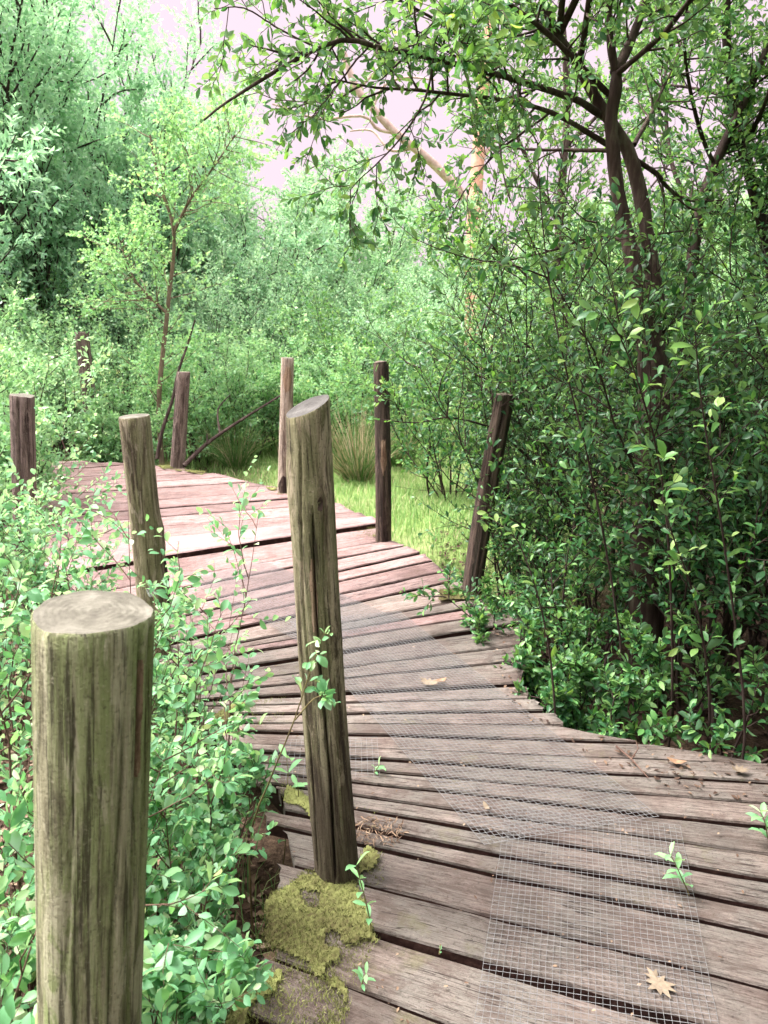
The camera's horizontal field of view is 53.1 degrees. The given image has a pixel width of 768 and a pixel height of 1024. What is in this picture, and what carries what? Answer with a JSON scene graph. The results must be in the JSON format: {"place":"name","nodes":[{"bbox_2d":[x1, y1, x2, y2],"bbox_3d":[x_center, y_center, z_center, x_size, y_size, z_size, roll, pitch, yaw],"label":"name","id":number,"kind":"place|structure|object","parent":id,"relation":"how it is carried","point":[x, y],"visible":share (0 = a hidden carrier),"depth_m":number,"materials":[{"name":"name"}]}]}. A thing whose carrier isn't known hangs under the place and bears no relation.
{"place":"outdoors","nodes":[
{"label":"outdoors","id":0,"kind":"place"},
{"bbox_2d":[59,442,358,494],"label":"grass","id":1,"kind":"structure","parent":0,"point":[256,472],"depth_m":8.56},
{"bbox_2d":[60,374,705,469],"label":"grass","id":2,"kind":"structure","parent":0,"point":[273,452],"depth_m":9.79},
{"bbox_2d":[0,311,767,1012],"bbox_3d":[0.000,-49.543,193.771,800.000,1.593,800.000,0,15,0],"label":"ground","id":3,"kind":"structure","parent":0,"point":[272,847],"depth_m":3.85,"materials":[{"name":"plant"}]},
{"bbox_2d":[9,393,36,608],"bbox_3d":[-2.332,0.013,4.987,0.147,1.550,0.151,5,15,-1],"label":"wooden post","id":4,"kind":"object","parent":3,"relation":"on","point":[22,431],"visible":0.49,"depth_m":4.82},
{"bbox_2d":[0,456,55,713],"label":"sallow shrub","id":5,"kind":"object","parent":3,"relation":"on","point":[8,536],"visible":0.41,"depth_m":3.47,"materials":[{"name":"green plant"}]},
{"bbox_2d":[0,323,62,478],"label":"leafy shrub","id":6,"kind":"object","parent":3,"relation":"on","point":[44,358],"visible":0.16,"depth_m":7.31,"materials":[{"name":"green plant"}]},
{"bbox_2d":[0,416,70,550],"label":"leafy shrub","id":7,"kind":"object","parent":3,"relation":"on","point":[5,449],"visible":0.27,"depth_m":5.91,"materials":[{"name":"green plant"}]},
{"bbox_2d":[0,281,118,454],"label":"leafy shrub","id":8,"kind":"object","parent":3,"relation":"on","point":[29,341],"visible":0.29,"depth_m":9.27,"materials":[{"name":"green plant"}]},
{"bbox_2d":[0,277,120,502],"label":"leafy shrub","id":9,"kind":"object","parent":3,"relation":"on","point":[42,423],"visible":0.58,"depth_m":6.06,"materials":[{"name":"green plant"}]},
{"bbox_2d":[0,400,126,672],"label":"sallow shrub","id":10,"kind":"object","parent":3,"relation":"on","point":[68,509],"visible":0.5,"depth_m":3.98,"materials":[{"name":"green plant"}]},
{"bbox_2d":[0,0,127,354],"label":"willow tree","id":11,"kind":"object","parent":3,"relation":"on","point":[81,82],"visible":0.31,"depth_m":10.70,"materials":[{"name":"green plant"}]},
{"bbox_2d":[0,487,132,677],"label":"sallow shrub","id":12,"kind":"object","parent":3,"relation":"on","point":[38,559],"visible":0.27,"depth_m":3.81,"materials":[{"name":"green plant"}]},
{"bbox_2d":[0,297,134,455],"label":"leafy shrub","id":13,"kind":"object","parent":3,"relation":"on","point":[74,344],"visible":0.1,"depth_m":10.44,"materials":[{"name":"green plant"}]},
{"bbox_2d":[0,486,145,770],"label":"sallow shrub","id":14,"kind":"object","parent":3,"relation":"on","point":[9,588],"visible":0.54,"depth_m":2.44,"materials":[{"name":"green plant"}]},
{"bbox_2d":[0,492,156,1010],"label":"sallow shrub","id":15,"kind":"object","parent":3,"relation":"on","point":[34,595],"visible":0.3,"depth_m":1.88,"materials":[{"name":"green plant"}]},
{"bbox_2d":[0,942,173,1023],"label":"sallow shrub","id":16,"kind":"object","parent":3,"relation":"on","point":[7,1012],"visible":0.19,"depth_m":1.29,"materials":[{"name":"green plant"}]},
{"bbox_2d":[74,332,99,451],"bbox_3d":[-3.364,-1.135,8.815,0.157,1.822,0.157,-1,15,0],"label":"wooden post","id":17,"kind":"object","parent":3,"relation":"on","point":[81,344],"visible":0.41,"depth_m":8.61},
{"bbox_2d":[0,240,178,445],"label":"leafy shrub","id":18,"kind":"object","parent":3,"relation":"on","point":[74,289],"visible":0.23,"depth_m":10.76,"materials":[{"name":"green plant"}]},
{"bbox_2d":[0,0,180,391],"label":"willow tree","id":19,"kind":"object","parent":3,"relation":"on","point":[123,32],"visible":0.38,"depth_m":10.92,"materials":[{"name":"green plant"}]},
{"bbox_2d":[30,590,154,1023],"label":"wooden post","id":20,"kind":"object","parent":3,"relation":"on","point":[92,656],"visible":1,"depth_m":0.99,"materials":[{"name":"brown wood"}]},
{"bbox_2d":[0,0,208,396],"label":"willow tree","id":21,"kind":"object","parent":3,"relation":"on","point":[154,59],"visible":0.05,"depth_m":16.02,"materials":[{"name":"green plant"}]},
{"bbox_2d":[47,383,173,465],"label":"leafy shrub","id":22,"kind":"object","parent":3,"relation":"on","point":[104,443],"visible":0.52,"depth_m":8.51,"materials":[{"name":"green plant"}]},
{"bbox_2d":[29,283,204,451],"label":"leafy shrub","id":23,"kind":"object","parent":3,"relation":"on","point":[133,335],"visible":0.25,"depth_m":9.59,"materials":[{"name":"green plant"}]},
{"bbox_2d":[28,907,213,1023],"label":"sallow shrub","id":24,"kind":"object","parent":3,"relation":"on","point":[188,987],"visible":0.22,"depth_m":1.62,"materials":[{"name":"green plant"}]},
{"bbox_2d":[0,0,243,430],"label":"willow tree","id":25,"kind":"object","parent":3,"relation":"on","point":[37,227],"visible":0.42,"depth_m":11.09,"materials":[{"name":"green plant"}]},
{"bbox_2d":[0,770,251,1023],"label":"sallow shrub","id":26,"kind":"object","parent":3,"relation":"on","point":[13,821],"visible":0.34,"depth_m":1.44,"materials":[{"name":"green plant"}]},
{"bbox_2d":[0,700,260,1023],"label":"sallow shrub","id":27,"kind":"object","parent":3,"relation":"on","point":[166,1005],"visible":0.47,"depth_m":1.53,"materials":[{"name":"green plant"}]},
{"bbox_2d":[0,485,262,939],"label":"sallow shrub","id":28,"kind":"object","parent":3,"relation":"on","point":[168,610],"visible":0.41,"depth_m":2.25,"materials":[{"name":"green plant"}]},
{"bbox_2d":[0,734,273,1023],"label":"sallow shrub","id":29,"kind":"object","parent":3,"relation":"on","point":[242,964],"visible":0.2,"depth_m":1.87,"materials":[{"name":"green plant"}]},
{"bbox_2d":[0,659,276,1018],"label":"leaf litter","id":30,"kind":"object","parent":3,"relation":"on","point":[246,905],"visible":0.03,"depth_m":2.63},
{"bbox_2d":[0,671,277,941],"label":"sallow shrub","id":31,"kind":"object","parent":3,"relation":"on","point":[189,787],"visible":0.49,"depth_m":1.89,"materials":[{"name":"green plant"}]},
{"bbox_2d":[118,414,171,726],"bbox_3d":[-1.076,0.357,3.546,0.167,1.610,0.150,0,15,0],"label":"wooden post","id":32,"kind":"object","parent":3,"relation":"on","point":[139,463],"visible":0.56,"depth_m":3.39,"materials":[{"name":"brown wood"}]},
{"bbox_2d":[31,455,290,872],"bbox_3d":[-0.679,0.583,2.534,0.782,1.408,0.904,0,15,0],"label":"sallow shrub","id":33,"kind":"object","parent":3,"relation":"on","point":[196,685],"visible":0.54,"depth_m":2.44,"materials":[{"name":"green plant"}]},
{"bbox_2d":[56,67,292,464],"bbox_3d":[-2.251,-2.418,8.282,2.575,4.074,1.679,0,15,0],"label":"birch sapling","id":34,"kind":"object","parent":3,"relation":"on","point":[173,130],"visible":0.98,"depth_m":7.97,"materials":[{"name":"green plant"}]},
{"bbox_2d":[86,135,268,389],"bbox_3d":[-3.584,-4.672,14.560,3.200,5.048,3.611,4,15,13],"label":"willow tree","id":35,"kind":"object","parent":3,"relation":"on","point":[188,266],"visible":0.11,"depth_m":13.39,"materials":[{"name":"green plant"}]},
{"bbox_2d":[11,39,346,414],"bbox_3d":[-3.762,-4.510,12.637,6.306,6.204,4.197,11,18,36],"label":"willow tree","id":36,"kind":"object","parent":3,"relation":"on","point":[113,199],"visible":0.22,"depth_m":12.19,"materials":[{"name":"green plant"}]},
{"bbox_2d":[170,371,189,468],"bbox_3d":[-2.086,-0.687,7.806,0.164,1.479,0.169,7,15,-2],"label":"wooden post","id":37,"kind":"object","parent":3,"relation":"on","point":[179,436],"visible":0.69,"depth_m":7.69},
{"bbox_2d":[151,594,216,779],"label":"sallow shrub","id":38,"kind":"object","parent":3,"relation":"on","point":[162,704],"visible":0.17,"depth_m":3.05,"materials":[{"name":"green plant"}]},
{"bbox_2d":[141,870,251,1023],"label":"sallow shrub","id":39,"kind":"object","parent":3,"relation":"on","point":[172,930],"visible":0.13,"depth_m":1.89,"materials":[{"name":"green plant"}]},
{"bbox_2d":[102,308,300,464],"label":"leafy shrub","id":40,"kind":"object","parent":3,"relation":"on","point":[152,367],"visible":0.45,"depth_m":8.98,"materials":[{"name":"green plant"}]},
{"bbox_2d":[95,233,310,415],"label":"leafy shrub","id":41,"kind":"object","parent":3,"relation":"on","point":[172,311],"visible":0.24,"depth_m":11.04,"materials":[{"name":"green plant"}]},
{"bbox_2d":[147,691,280,909],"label":"sallow shrub","id":42,"kind":"object","parent":3,"relation":"on","point":[243,751],"visible":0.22,"depth_m":2.53,"materials":[{"name":"green plant"}]},
{"bbox_2d":[187,410,278,466],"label":"sedge tussock","id":43,"kind":"object","parent":3,"relation":"on","point":[232,458],"visible":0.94,"depth_m":8.60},
{"bbox_2d":[165,328,307,457],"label":"leafy shrub","id":44,"kind":"object","parent":3,"relation":"on","point":[239,392],"visible":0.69,"depth_m":8.71,"materials":[{"name":"green plant"}]},
{"bbox_2d":[173,231,313,398],"bbox_3d":[-2.405,-3.091,12.997,2.802,2.973,3.084,3,15,12],"label":"grey willow","id":45,"kind":"object","parent":3,"relation":"on","point":[196,245],"visible":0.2,"depth_m":12.23,"materials":[{"name":"green plant"}]},
{"bbox_2d":[140,213,350,413],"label":"leafy shrub","id":46,"kind":"object","parent":3,"relation":"on","point":[225,289],"visible":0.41,"depth_m":10.95,"materials":[{"name":"green plant"}]},
{"bbox_2d":[122,91,372,377],"bbox_3d":[-2.887,-4.837,14.788,5.698,5.245,4.552,9,17,32],"label":"grey willow","id":47,"kind":"object","parent":3,"relation":"on","point":[319,231],"visible":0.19,"depth_m":13.54,"materials":[{"name":"green plant"}]},
{"bbox_2d":[185,300,366,450],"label":"leafy shrub","id":48,"kind":"object","parent":3,"relation":"on","point":[253,341],"visible":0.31,"depth_m":9.18,"materials":[{"name":"green plant"}]},
{"bbox_2d":[278,357,293,492],"bbox_3d":[-0.855,-0.492,6.658,0.127,1.675,0.127,3,15,-1],"label":"wooden post","id":49,"kind":"object","parent":3,"relation":"on","point":[286,384],"visible":0.63,"depth_m":6.51,"materials":[{"name":"brown wood"}]},
{"bbox_2d":[248,626,340,939],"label":"sallow shoot","id":50,"kind":"object","parent":3,"relation":"on","point":[327,701],"visible":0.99,"depth_m":1.86,"materials":[{"name":"green plant"}]},
{"bbox_2d":[182,149,431,329],"bbox_3d":[-1.915,-4.916,16.056,5.338,5.098,5.877,-1,15,-5],"label":"grey willow","id":51,"kind":"object","parent":3,"relation":"on","point":[403,232],"visible":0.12,"depth_m":14.90,"materials":[{"name":"green plant"}]},
{"bbox_2d":[230,250,386,393],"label":"grey willow","id":52,"kind":"object","parent":3,"relation":"on","point":[350,283],"visible":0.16,"depth_m":12.63,"materials":[{"name":"green plant"}]},
{"bbox_2d":[285,394,358,883],"bbox_3d":[-0.147,0.616,2.085,0.142,1.852,0.134,-3,15,1],"label":"wooden post","id":53,"kind":"object","parent":3,"relation":"on","point":[310,481],"visible":0.77,"depth_m":1.95,"materials":[{"name":"brown wood"}]},
{"bbox_2d":[258,331,393,448],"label":"leafy shrub","id":54,"kind":"object","parent":3,"relation":"on","point":[346,392],"visible":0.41,"depth_m":8.96,"materials":[{"name":"green plant"}]},
{"bbox_2d":[232,156,436,369],"bbox_3d":[-1.114,-5.151,16.769,4.206,4.846,5.265,-8,17,-28],"label":"grey willow","id":55,"kind":"object","parent":3,"relation":"on","point":[402,252],"visible":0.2,"depth_m":15.90,"materials":[{"name":"green plant"}]},
{"bbox_2d":[265,263,452,428],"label":"leafy shrub","id":56,"kind":"object","parent":3,"relation":"on","point":[323,349],"visible":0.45,"depth_m":10.43,"materials":[{"name":"green plant"}]},
{"bbox_2d":[302,267,428,397],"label":"grey willow","id":57,"kind":"object","parent":3,"relation":"on","point":[389,293],"visible":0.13,"depth_m":13.20,"materials":[{"name":"green plant"}]},
{"bbox_2d":[302,305,447,429],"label":"leafy shrub","id":58,"kind":"object","parent":3,"relation":"on","point":[384,333],"visible":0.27,"depth_m":10.36,"materials":[{"name":"green plant"}]},
{"bbox_2d":[330,392,422,482],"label":"sedge tussock","id":59,"kind":"object","parent":3,"relation":"on","point":[362,467],"visible":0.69,"depth_m":7.68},
{"bbox_2d":[373,361,390,542],"bbox_3d":[-0.010,-0.157,5.268,0.120,1.730,0.112,0,15,0],"label":"wooden post","id":60,"kind":"object","parent":3,"relation":"on","point":[383,474],"visible":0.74,"depth_m":5.17,"materials":[{"name":"brown wood"}]},
{"bbox_2d":[3,460,767,1023],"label":"boardwalk","id":61,"kind":"structure","parent":3,"relation":"on","point":[425,904],"depth_m":2.43,"materials":[{"name":"brown wood"}]},
{"bbox_2d":[219,964,349,1023],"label":"moss patch","id":62,"kind":"object","parent":61,"relation":"on","point":[238,1015],"visible":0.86,"depth_m":1.77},
{"bbox_2d":[184,561,398,638],"bbox_3d":[-0.552,0.475,4.254,0.552,0.010,1.296,-13,19,-40],"label":"wire mesh","id":63,"kind":"object","parent":61,"relation":"on","point":[233,569],"visible":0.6,"depth_m":4.27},
{"bbox_2d":[226,868,379,1023],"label":"moss patch","id":64,"kind":"object","parent":61,"relation":"on","point":[296,926],"visible":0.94,"depth_m":1.99,"materials":[{"name":"plant"}]},
{"bbox_2d":[292,611,657,844],"bbox_3d":[0.193,0.757,3.167,0.572,0.010,1.978,-7,16,-24],"label":"wire mesh","id":65,"kind":"object","parent":61,"relation":"on","point":[378,615],"visible":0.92,"depth_m":2.85,"materials":[{"name":"metal"}]},
{"bbox_2d":[474,807,718,1023],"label":"wire mesh","id":66,"kind":"object","parent":61,"relation":"on","point":[600,932],"visible":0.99,"depth_m":1.98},
{"bbox_2d":[291,186,487,364],"bbox_3d":[0.102,-4.849,17.068,5.030,4.363,4.569,-3,15,-13],"label":"grey willow","id":67,"kind":"object","parent":3,"relation":"on","point":[439,276],"visible":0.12,"depth_m":16.63,"materials":[{"name":"green plant"}]},
{"bbox_2d":[272,0,530,357],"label":"pine tree","id":68,"kind":"object","parent":3,"relation":"on","point":[434,164],"visible":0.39,"depth_m":21.35,"materials":[{"name":"orange plant"}]},
{"bbox_2d":[332,383,471,466],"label":"leafy shrub","id":69,"kind":"object","parent":3,"relation":"on","point":[400,457],"visible":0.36,"depth_m":8.44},
{"bbox_2d":[326,264,513,414],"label":"leafy shrub","id":70,"kind":"object","parent":3,"relation":"on","point":[430,302],"visible":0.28,"depth_m":11.32,"materials":[{"name":"green plant"}]},
{"bbox_2d":[321,308,556,502],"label":"leafy shrub","id":71,"kind":"object","parent":3,"relation":"on","point":[435,436],"visible":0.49,"depth_m":6.82,"materials":[{"name":"green plant"}]},
{"bbox_2d":[189,0,766,702],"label":"forked tree","id":72,"kind":"object","parent":3,"relation":"on","point":[477,60],"visible":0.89,"depth_m":3.09,"materials":[{"name":"green plant"}]},
{"bbox_2d":[462,392,514,599],"bbox_3d":[0.539,0.161,4.259,0.135,1.640,0.119,7,12,-2],"label":"wooden post","id":73,"kind":"object","parent":3,"relation":"on","point":[476,555],"visible":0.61,"depth_m":4.16,"materials":[{"name":"brown wood"}]},
{"bbox_2d":[443,565,547,632],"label":"sallow shrub","id":74,"kind":"object","parent":3,"relation":"on","point":[486,578],"visible":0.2,"depth_m":4.06,"materials":[{"name":"green plant"}]},
{"bbox_2d":[340,117,674,617],"bbox_3d":[0.769,-0.659,4.322,1.947,2.791,1.282,-6,16,-22],"label":"sallow shrub","id":75,"kind":"object","parent":3,"relation":"on","point":[477,254],"visible":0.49,"depth_m":4.11,"materials":[{"name":"green plant"}]},
{"bbox_2d":[367,368,549,479],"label":"sallow branch","id":76,"kind":"object","parent":75,"relation":"attached to","point":[390,391],"visible":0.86,"depth_m":4.39,"materials":[{"name":"green plant"}]},
{"bbox_2d":[451,427,592,633],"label":"sallow shrub","id":77,"kind":"object","parent":3,"relation":"on","point":[508,563],"visible":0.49,"depth_m":4.32,"materials":[{"name":"green plant"}]},
{"bbox_2d":[477,506,579,713],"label":"sallow shoot","id":78,"kind":"object","parent":3,"relation":"on","point":[484,525],"visible":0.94,"depth_m":2.99,"materials":[{"name":"green plant"}]},
{"bbox_2d":[425,303,637,587],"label":"sallow shrub","id":79,"kind":"object","parent":3,"relation":"on","point":[494,464],"visible":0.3,"depth_m":4.40,"materials":[{"name":"green plant"}]},
{"bbox_2d":[459,581,603,712],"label":"sallow shrub","id":80,"kind":"object","parent":3,"relation":"on","point":[531,635],"visible":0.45,"depth_m":3.65,"materials":[{"name":"green plant"}]},
{"bbox_2d":[384,184,684,531],"bbox_3d":[1.100,-1.030,5.559,1.928,2.522,1.984,8,17,28],"label":"sallow shrub","id":81,"kind":"object","parent":3,"relation":"on","point":[468,322],"visible":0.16,"depth_m":5.48,"materials":[{"name":"green plant"}]},
{"bbox_2d":[399,476,682,691],"bbox_3d":[0.872,0.372,3.873,1.430,1.155,0.887,-12,19,-39],"label":"sallow shrub","id":82,"kind":"object","parent":3,"relation":"on","point":[554,605],"visible":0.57,"depth_m":3.74,"materials":[{"name":"green plant"}]},
{"bbox_2d":[386,132,699,485],"bbox_3d":[1.469,-1.746,7.231,2.928,3.135,2.882,0,15,0],"label":"leafy shrub","id":83,"kind":"object","parent":3,"relation":"on","point":[468,266],"visible":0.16,"depth_m":6.90,"materials":[{"name":"green plant"}]},
{"bbox_2d":[416,0,711,475],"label":"slender tree","id":84,"kind":"object","parent":3,"relation":"on","point":[565,72],"visible":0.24,"depth_m":6.26,"materials":[{"name":"green plant"}]},
{"bbox_2d":[510,113,623,729],"bbox_3d":[0.738,-0.122,2.966,0.645,2.528,0.224,-2,15,-7],"label":"sallow shoot","id":85,"kind":"object","parent":3,"relation":"on","point":[584,434],"visible":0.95,"depth_m":2.79,"materials":[{"name":"green plant"}]},
{"bbox_2d":[517,619,619,717],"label":"sallow shrub","id":86,"kind":"object","parent":3,"relation":"on","point":[580,695],"visible":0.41,"depth_m":3.42,"materials":[{"name":"green plant"}]},
{"bbox_2d":[402,117,749,514],"bbox_3d":[1.435,-1.476,6.257,2.643,3.081,2.638,0,15,0],"label":"sallow shrub","id":87,"kind":"object","parent":3,"relation":"on","point":[487,332],"visible":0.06,"depth_m":5.63,"materials":[{"name":"green plant"}]},
{"bbox_2d":[385,91,767,673],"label":"sallow shrub","id":88,"kind":"object","parent":3,"relation":"on","point":[579,252],"visible":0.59,"depth_m":3.02,"materials":[{"name":"green plant"}]},
{"bbox_2d":[513,663,644,742],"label":"sallow shrub","id":89,"kind":"object","parent":3,"relation":"on","point":[568,716],"visible":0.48,"depth_m":3.19,"materials":[{"name":"green plant"}]},
{"bbox_2d":[435,521,767,763],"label":"leaf litter","id":90,"kind":"object","parent":3,"relation":"on","point":[759,727],"visible":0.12,"depth_m":4.18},
{"bbox_2d":[441,167,762,666],"bbox_3d":[1.124,-0.406,4.172,1.637,2.512,1.775,7,16,24],"label":"sallow shrub","id":91,"kind":"object","parent":3,"relation":"on","point":[546,399],"visible":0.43,"depth_m":3.83,"materials":[{"name":"green plant"}]},
{"bbox_2d":[454,199,767,589],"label":"sallow shrub","id":92,"kind":"object","parent":3,"relation":"on","point":[499,298],"visible":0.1,"depth_m":4.51,"materials":[{"name":"green plant"}]},
{"bbox_2d":[512,9,767,654],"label":"sallow shrub","id":93,"kind":"object","parent":3,"relation":"on","point":[693,240],"visible":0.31,"depth_m":3.72,"materials":[{"name":"green plant"}]},
{"bbox_2d":[576,289,706,746],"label":"sallow shoot","id":94,"kind":"object","parent":3,"relation":"on","point":[633,304],"visible":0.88,"depth_m":2.42,"materials":[{"name":"green plant"}]},
{"bbox_2d":[548,609,739,747],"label":"sallow shrub","id":95,"kind":"object","parent":3,"relation":"on","point":[651,733],"visible":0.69,"depth_m":3.25,"materials":[{"name":"green plant"}]},
{"bbox_2d":[533,0,767,633],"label":"leaning tree","id":96,"kind":"object","parent":3,"relation":"on","point":[730,86],"visible":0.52,"depth_m":4.30,"materials":[{"name":"green plant"}]},
{"bbox_2d":[559,287,767,710],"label":"sallow shrub","id":97,"kind":"object","parent":3,"relation":"on","point":[758,366],"visible":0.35,"depth_m":3.42,"materials":[{"name":"green plant"}]},
{"bbox_2d":[574,359,767,724],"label":"sallow shrub","id":98,"kind":"object","parent":3,"relation":"on","point":[709,569],"visible":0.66,"depth_m":3.15,"materials":[{"name":"green plant"}]},
{"bbox_2d":[593,40,767,501],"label":"sallow shrub","id":99,"kind":"object","parent":3,"relation":"on","point":[720,81],"visible":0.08,"depth_m":4.49,"materials":[{"name":"green plant"}]},
{"bbox_2d":[644,481,723,750],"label":"sallow shoot","id":100,"kind":"object","parent":3,"relation":"on","point":[671,552],"visible":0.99,"depth_m":2.58,"materials":[{"name":"green plant"}]},
{"bbox_2d":[612,588,767,763],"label":"sallow shrub","id":101,"kind":"object","parent":3,"relation":"on","point":[691,732],"visible":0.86,"depth_m":3.15,"materials":[{"name":"green plant"}]},
{"bbox_2d":[627,238,767,636],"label":"sallow shrub","id":102,"kind":"object","parent":3,"relation":"on","point":[749,558],"visible":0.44,"depth_m":3.11,"materials":[{"name":"green plant"}]},
{"bbox_2d":[668,299,746,759],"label":"sallow shoot","id":103,"kind":"object","parent":3,"relation":"on","point":[719,400],"visible":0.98,"depth_m":2.48,"materials":[{"name":"green plant"}]},
{"bbox_2d":[649,447,767,683],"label":"sallow shrub","id":104,"kind":"object","parent":3,"relation":"on","point":[712,544],"visible":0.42,"depth_m":3.17,"materials":[{"name":"green plant"}]},
{"bbox_2d":[3,0,767,306],"label":"sky","id":105,"kind":"structure","parent":0,"point":[399,109],"materials":[{"name":"white"}]},
{"bbox_2d":[187,446,597,639],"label":"grass","id":106,"kind":"structure","parent":0,"point":[400,501],"depth_m":6.62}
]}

